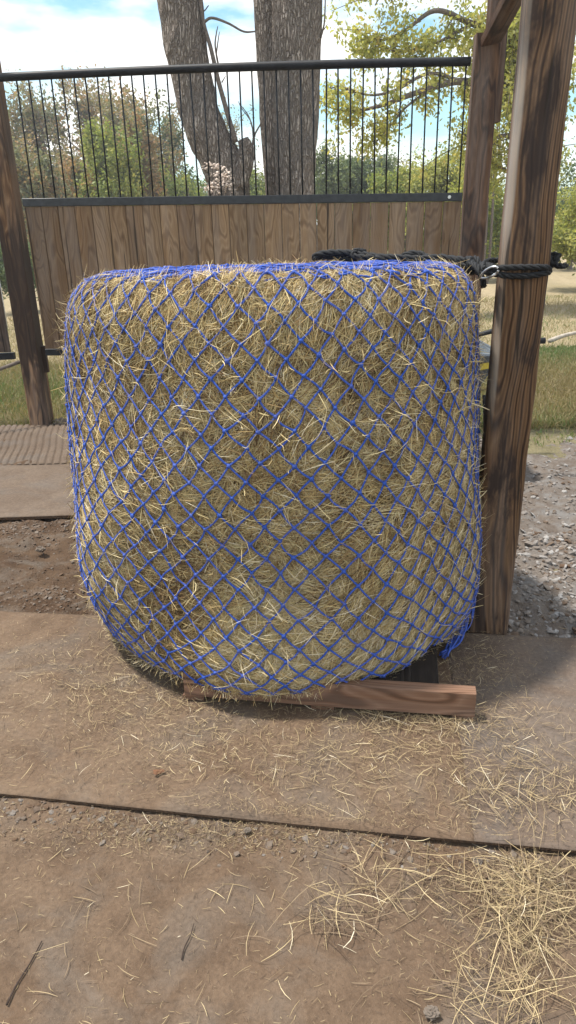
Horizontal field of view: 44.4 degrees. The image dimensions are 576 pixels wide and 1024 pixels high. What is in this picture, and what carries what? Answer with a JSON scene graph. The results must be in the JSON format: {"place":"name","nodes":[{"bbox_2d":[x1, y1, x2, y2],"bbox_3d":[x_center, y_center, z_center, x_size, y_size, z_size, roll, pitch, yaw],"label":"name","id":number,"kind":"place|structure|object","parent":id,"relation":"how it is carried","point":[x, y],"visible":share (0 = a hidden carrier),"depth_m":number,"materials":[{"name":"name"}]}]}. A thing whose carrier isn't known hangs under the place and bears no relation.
{"place":"outdoors","nodes":[
{"label":"outdoors","id":0,"kind":"place"},
{"bbox_2d":[0,434,575,1023],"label":"dirt ground","id":1,"kind":"structure","parent":0,"point":[154,898],"depth_m":1.56,"materials":[{"name":"soil"}]},
{"bbox_2d":[6,941,41,1005],"bbox_3d":[-0.542,0.946,1.453,0.007,0.004,0.137,3,22,11],"label":"stick","id":2,"kind":"object","parent":1,"relation":"on","point":[11,994],"visible":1,"depth_m":1.44,"materials":[{"name":"brown wood"}]},
{"bbox_2d":[0,423,69,464],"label":"stall mat","id":3,"kind":"object","parent":1,"relation":"on","point":[42,445],"visible":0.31,"depth_m":5.03,"materials":[{"name":"rubber"}]},
{"bbox_2d":[0,464,74,519],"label":"stall mat","id":4,"kind":"object","parent":1,"relation":"on","point":[32,492],"visible":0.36,"depth_m":4.09,"materials":[{"name":"rubber"}]},
{"bbox_2d":[35,546,45,552],"bbox_3d":[-1.184,0.178,3.383,0.054,0.033,0.044,-2,22,0],"label":"stone","id":5,"kind":"object","parent":1,"relation":"on","point":[42,549],"visible":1,"depth_m":3.37,"materials":[{"name":"grey stone"}]},
{"bbox_2d":[181,924,193,959],"bbox_3d":[-0.214,0.915,1.507,0.006,0.003,0.083,3,22,11],"label":"stick","id":6,"kind":"object","parent":1,"relation":"on","point":[186,943],"visible":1,"depth_m":1.50,"materials":[{"name":"wood"}]},
{"bbox_2d":[0,611,473,843],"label":"stall mat","id":7,"kind":"object","parent":1,"relation":"on","point":[35,777],"visible":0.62,"depth_m":2.03,"materials":[{"name":"rubber"}]},
{"bbox_2d":[153,769,164,774],"bbox_3d":[-0.356,0.716,1.944,0.035,0.006,0.025,-2,22,0],"label":"fallen leaf","id":8,"kind":"object","parent":7,"relation":"on","point":[155,772],"visible":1,"depth_m":1.94,"materials":[{"name":"brown plant"}]},
{"bbox_2d":[183,641,475,720],"bbox_3d":[0.208,0.326,2.759,0.904,0.103,1.303,2,22,9],"label":"pallet","id":9,"kind":"object","parent":7,"relation":"on","point":[415,687],"visible":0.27,"depth_m":2.14,"materials":[{"name":"brown wood"}]},
{"bbox_2d":[51,250,490,706],"bbox_3d":[-0.052,-0.260,2.591,1.603,1.348,1.552,-2,22,0],"label":"hay bale","id":10,"kind":"object","parent":9,"relation":"on","point":[258,380],"visible":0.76,"depth_m":1.99},
{"bbox_2d":[62,260,482,695],"bbox_3d":[-0.050,-0.248,2.597,1.514,1.295,1.488,-2,22,0],"label":"hay net","id":11,"kind":"object","parent":10,"relation":"on","point":[376,265],"visible":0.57,"depth_m":2.01,"materials":[{"name":"blue fabric"}]},
{"bbox_2d":[243,827,250,832],"bbox_3d":[-0.102,0.799,1.773,0.019,0.014,0.016,-11,24,-23],"label":"stone","id":12,"kind":"object","parent":1,"relation":"on","point":[246,829],"visible":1,"depth_m":1.77,"materials":[{"name":"grey stone"}]},
{"bbox_2d":[0,518,572,914],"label":"rubble","id":13,"kind":"object","parent":1,"relation":"on","point":[180,834],"visible":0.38,"depth_m":1.81,"materials":[{"name":"gravel"}]},
{"bbox_2d":[0,606,575,1023],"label":"loose hay","id":14,"kind":"object","parent":1,"relation":"on","point":[536,902],"visible":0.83,"depth_m":1.70},
{"bbox_2d":[423,1005,439,1020],"bbox_3d":[0.274,0.956,1.347,0.032,0.021,0.026,-2,22,0],"label":"stone","id":15,"kind":"object","parent":1,"relation":"on","point":[431,1012],"visible":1,"depth_m":1.34,"materials":[{"name":"grey stone"}]},
{"bbox_2d":[459,0,520,312],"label":"fence post","id":16,"kind":"object","parent":1,"relation":"on","point":[487,74],"visible":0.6,"depth_m":4.51,"materials":[{"name":"brown wood"}]},
{"bbox_2d":[0,57,470,355],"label":"fence panel","id":17,"kind":"object","parent":16,"relation":"attached to","point":[71,239],"visible":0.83,"depth_m":4.81,"materials":[{"name":"black paint"}]},
{"bbox_2d":[446,632,575,852],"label":"stall mat","id":18,"kind":"object","parent":1,"relation":"on","point":[545,677],"visible":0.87,"depth_m":2.07,"materials":[{"name":"rubber"}]},
{"bbox_2d":[479,329,545,422],"bbox_3d":[0.741,-0.687,4.363,1.437,0.796,0.686,-2,22,0],"label":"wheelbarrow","id":19,"kind":"object","parent":1,"relation":"on","point":[485,365],"visible":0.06,"depth_m":4.07,"materials":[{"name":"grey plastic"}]},
{"bbox_2d":[467,0,575,634],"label":"barn post","id":20,"kind":"object","parent":1,"relation":"on","point":[546,42],"visible":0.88,"depth_m":2.14,"materials":[{"name":"brown wood"}]},
{"bbox_2d":[312,248,568,288],"bbox_3d":[0.454,-0.787,2.276,0.848,0.126,0.231,8,24,23],"label":"rope","id":21,"kind":"object","parent":20,"relation":"attached to","point":[489,267],"visible":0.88,"depth_m":2.28,"materials":[{"name":"fabric"}]},
{"bbox_2d":[0,228,575,570],"bbox_3d":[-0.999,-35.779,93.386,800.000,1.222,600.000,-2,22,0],"label":"grass field","id":22,"kind":"structure","parent":0,"point":[563,281],"depth_m":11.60,"materials":[{"name":"plant"}]},
{"bbox_2d":[0,284,7,327],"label":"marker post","id":23,"kind":"object","parent":22,"relation":"on","point":[3,305],"visible":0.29,"depth_m":11.99,"materials":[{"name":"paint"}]},
{"bbox_2d":[0,235,37,300],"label":"tree","id":24,"kind":"object","parent":22,"relation":"on","point":[3,281],"visible":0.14,"depth_m":13.84,"materials":[{"name":"green plant"}]},
{"bbox_2d":[0,61,53,425],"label":"fence post","id":25,"kind":"object","parent":22,"relation":"on","point":[34,363],"visible":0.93,"depth_m":5.18,"materials":[{"name":"brown wood"}]},
{"bbox_2d":[0,288,19,370],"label":"fence panel","id":26,"kind":"object","parent":25,"relation":"attached to","point":[5,344],"visible":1,"depth_m":5.45,"materials":[{"name":"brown wood"}]},
{"bbox_2d":[5,89,54,172],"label":"tree","id":27,"kind":"object","parent":22,"relation":"on","point":[18,127],"visible":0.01,"depth_m":36.45,"materials":[{"name":"green plant"}]},
{"bbox_2d":[12,125,74,241],"bbox_3d":[-8.621,-10.298,23.915,3.462,5.203,3.483,4,22,13],"label":"tree","id":28,"kind":"object","parent":22,"relation":"on","point":[24,181],"visible":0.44,"depth_m":23.30,"materials":[{"name":"green plant"}]},
{"bbox_2d":[5,69,82,206],"bbox_3d":[-11.448,-16.320,34.152,4.974,8.927,4.517,-2,22,0],"label":"tree","id":29,"kind":"object","parent":22,"relation":"on","point":[27,116],"visible":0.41,"depth_m":32.77,"materials":[{"name":"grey plant"}]},
{"bbox_2d":[53,417,66,423],"bbox_3d":[-1.807,-0.710,5.614,0.112,0.086,0.120,17,28,38],"label":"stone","id":30,"kind":"object","parent":22,"relation":"on","point":[60,421],"visible":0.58,"depth_m":5.58,"materials":[{"name":"grey stone"}]},
{"bbox_2d":[53,137,98,206],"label":"tree","id":31,"kind":"object","parent":22,"relation":"on","point":[67,164],"visible":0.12,"depth_m":25.03,"materials":[{"name":"green plant"}]},
{"bbox_2d":[44,63,120,194],"bbox_3d":[-10.138,-17.519,36.047,4.451,9.677,5.723,-2,22,0],"label":"tree","id":32,"kind":"object","parent":22,"relation":"on","point":[83,110],"visible":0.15,"depth_m":35.12,"materials":[{"name":"green plant"}]},
{"bbox_2d":[72,111,151,205],"bbox_3d":[-6.152,-10.907,24.767,2.604,5.573,2.512,6,23,18],"label":"tree","id":33,"kind":"object","parent":22,"relation":"on","point":[112,174],"visible":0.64,"depth_m":24.05,"materials":[{"name":"green plant"}]},
{"bbox_2d":[81,76,149,175],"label":"tree","id":34,"kind":"object","parent":22,"relation":"on","point":[128,101],"visible":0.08,"depth_m":31.20,"materials":[{"name":"green plant"}]},
{"bbox_2d":[111,97,168,205],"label":"tree","id":35,"kind":"object","parent":22,"relation":"on","point":[155,161],"visible":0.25,"depth_m":25.48,"materials":[{"name":"green plant"}]},
{"bbox_2d":[117,83,187,196],"bbox_3d":[-5.841,-14.435,30.747,3.113,7.663,3.348,-2,22,0],"label":"tree","id":36,"kind":"object","parent":22,"relation":"on","point":[165,154],"visible":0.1,"depth_m":30.07,"materials":[{"name":"green plant"}]},
{"bbox_2d":[154,94,203,193],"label":"tree","id":37,"kind":"object","parent":22,"relation":"on","point":[177,139],"visible":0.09,"depth_m":31.89,"materials":[{"name":"green plant"}]},
{"bbox_2d":[157,155,207,204],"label":"tree","id":38,"kind":"object","parent":22,"relation":"on","point":[182,188],"visible":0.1,"depth_m":29.73,"materials":[{"name":"green plant"}]},
{"bbox_2d":[190,167,207,195],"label":"tree","id":39,"kind":"object","parent":22,"relation":"on","point":[202,186],"visible":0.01,"depth_m":42.91,"materials":[{"name":"green plant"}]},
{"bbox_2d":[157,0,267,255],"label":"tree","id":40,"kind":"object","parent":22,"relation":"on","point":[186,38],"visible":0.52,"depth_m":7.70,"materials":[{"name":"brown plant"}]},
{"bbox_2d":[200,161,236,204],"bbox_3d":[-0.708,-2.737,7.836,0.384,2.098,0.346,9,24,25],"label":"shrub","id":41,"kind":"object","parent":22,"relation":"on","point":[226,189],"visible":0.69,"depth_m":7.47,"materials":[{"name":"grey plant"}]},
{"bbox_2d":[192,97,262,193],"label":"tree","id":42,"kind":"object","parent":22,"relation":"on","point":[235,122],"visible":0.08,"depth_m":39.81,"materials":[{"name":"green plant"}]},
{"bbox_2d":[249,161,265,222],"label":"tree","id":43,"kind":"object","parent":22,"relation":"on","point":[260,187],"visible":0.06,"depth_m":32.69,"materials":[{"name":"green plant"}]},
{"bbox_2d":[253,0,327,260],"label":"tree","id":44,"kind":"object","parent":22,"relation":"on","point":[289,30],"visible":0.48,"depth_m":7.74,"materials":[{"name":"grey plant"}]},
{"bbox_2d":[315,138,369,242],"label":"tree","id":45,"kind":"object","parent":22,"relation":"on","point":[332,177],"visible":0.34,"depth_m":26.55,"materials":[{"name":"green plant"}]},
{"bbox_2d":[339,142,408,223],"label":"tree","id":46,"kind":"object","parent":22,"relation":"on","point":[370,166],"visible":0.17,"depth_m":27.65,"materials":[{"name":"green plant"}]},
{"bbox_2d":[352,153,426,253],"bbox_3d":[4.013,-9.993,23.891,3.310,3.998,2.712,13,26,33],"label":"tree","id":47,"kind":"object","parent":22,"relation":"on","point":[403,182],"visible":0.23,"depth_m":23.44,"materials":[{"name":"green plant"}]},
{"bbox_2d":[380,146,413,171],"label":"tree","id":48,"kind":"object","parent":22,"relation":"on","point":[399,159],"visible":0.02,"depth_m":42.44,"materials":[{"name":"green plant"}]},
{"bbox_2d":[404,129,464,252],"bbox_3d":[4.899,-9.637,22.271,2.495,4.495,2.675,4,22,14],"label":"tree","id":49,"kind":"object","parent":22,"relation":"on","point":[441,178],"visible":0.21,"depth_m":21.55,"materials":[{"name":"green plant"}]},
{"bbox_2d":[319,0,575,304],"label":"tree","id":50,"kind":"object","parent":22,"relation":"on","point":[427,39],"visible":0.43,"depth_m":10.56,"materials":[{"name":"green plant"}]},
{"bbox_2d":[441,164,505,274],"bbox_3d":[5.068,-7.729,18.703,2.585,3.595,2.564,-11,24,-22],"label":"tree","id":51,"kind":"object","parent":22,"relation":"on","point":[497,217],"visible":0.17,"depth_m":18.08,"materials":[{"name":"green plant"}]},
{"bbox_2d":[484,198,488,259],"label":"tree","id":52,"kind":"object","parent":22,"relation":"on","point":[486,234],"visible":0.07,"depth_m":17.70,"materials":[{"name":"green plant"}]},
{"bbox_2d":[486,126,498,283],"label":"tree","id":53,"kind":"object","parent":22,"relation":"on","point":[491,230],"visible":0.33,"depth_m":17.66,"materials":[{"name":"green plant"}]},
{"bbox_2d":[548,331,575,342],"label":"stick","id":54,"kind":"object","parent":22,"relation":"on","point":[556,338],"visible":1,"depth_m":8.84,"materials":[{"name":"white wood"}]},
{"bbox_2d":[551,172,575,275],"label":"tree","id":55,"kind":"object","parent":22,"relation":"on","point":[564,241],"visible":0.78,"depth_m":14.76,"materials":[{"name":"green plant"}]},
{"bbox_2d":[554,151,575,269],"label":"tree","id":56,"kind":"object","parent":22,"relation":"on","point":[572,176],"visible":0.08,"depth_m":21.76,"materials":[{"name":"green plant"}]},
{"bbox_2d":[0,0,575,222],"label":"sky","id":57,"kind":"structure","parent":0,"point":[36,35],"materials":[{"name":"white"}]},
{"bbox_2d":[479,432,575,637],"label":"gravel","id":58,"kind":"structure","parent":0,"point":[553,614],"depth_m":3.12,"materials":[{"name":"grey gravel"}]}
]}

